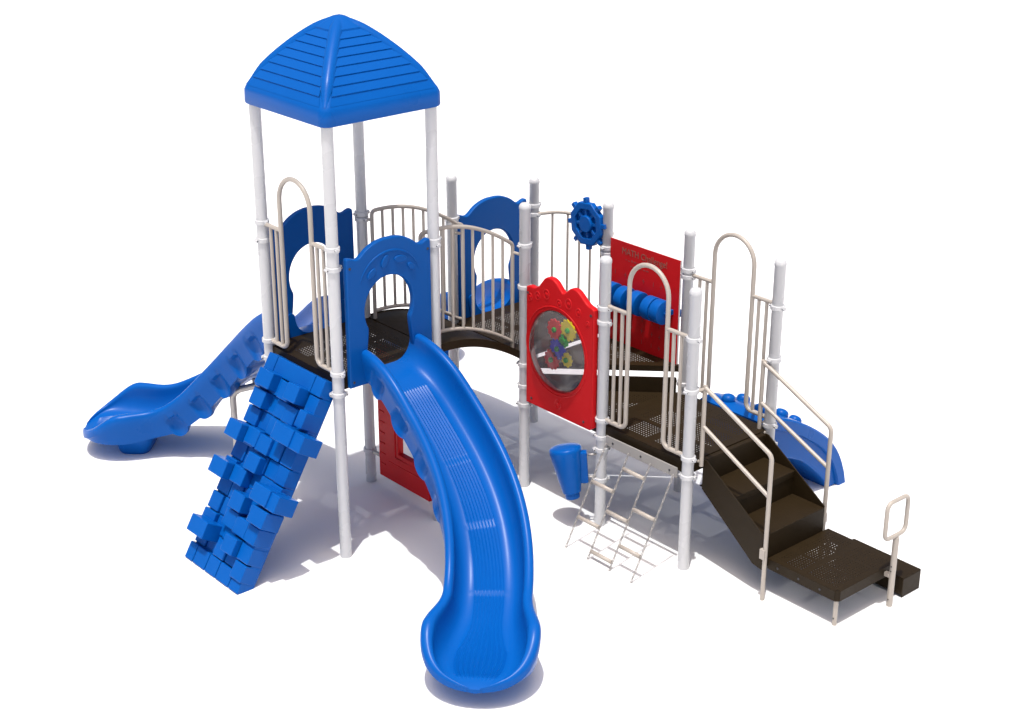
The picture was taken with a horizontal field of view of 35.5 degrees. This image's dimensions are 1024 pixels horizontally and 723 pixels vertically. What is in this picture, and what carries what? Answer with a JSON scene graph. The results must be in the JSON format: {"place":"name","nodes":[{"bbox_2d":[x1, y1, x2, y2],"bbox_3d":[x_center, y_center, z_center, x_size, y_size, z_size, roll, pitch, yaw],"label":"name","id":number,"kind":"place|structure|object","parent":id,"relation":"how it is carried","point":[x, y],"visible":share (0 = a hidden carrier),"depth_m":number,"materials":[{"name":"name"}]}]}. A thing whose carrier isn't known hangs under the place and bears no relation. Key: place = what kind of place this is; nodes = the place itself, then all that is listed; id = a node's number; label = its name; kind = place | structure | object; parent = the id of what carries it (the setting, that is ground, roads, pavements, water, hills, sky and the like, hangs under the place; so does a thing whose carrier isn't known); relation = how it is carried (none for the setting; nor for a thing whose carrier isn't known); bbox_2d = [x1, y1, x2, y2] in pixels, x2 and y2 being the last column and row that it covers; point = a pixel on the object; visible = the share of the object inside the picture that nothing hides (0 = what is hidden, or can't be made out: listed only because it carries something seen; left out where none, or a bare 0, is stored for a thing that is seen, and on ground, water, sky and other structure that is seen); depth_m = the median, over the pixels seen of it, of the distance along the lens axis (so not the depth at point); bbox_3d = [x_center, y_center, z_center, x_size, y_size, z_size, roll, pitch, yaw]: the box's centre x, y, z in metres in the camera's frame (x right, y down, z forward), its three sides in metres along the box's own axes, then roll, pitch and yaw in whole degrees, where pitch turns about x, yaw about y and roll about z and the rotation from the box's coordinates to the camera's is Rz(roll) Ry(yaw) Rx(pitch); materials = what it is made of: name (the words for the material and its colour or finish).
{"place":"outdoors","nodes":[
{"label":"outdoors","id":0,"kind":"place"},
{"bbox_2d":[0,0,1023,722],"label":"ground","id":1,"kind":"structure","parent":0,"point":[856,166],"depth_m":17.11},
{"bbox_2d":[83,14,920,693],"bbox_3d":[-0.187,-0.740,12.855,5.004,4.198,6.682,-18,29,-37],"label":"play structure","id":2,"kind":"object","parent":1,"relation":"on","point":[481,622],"visible":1,"depth_m":12.34,"materials":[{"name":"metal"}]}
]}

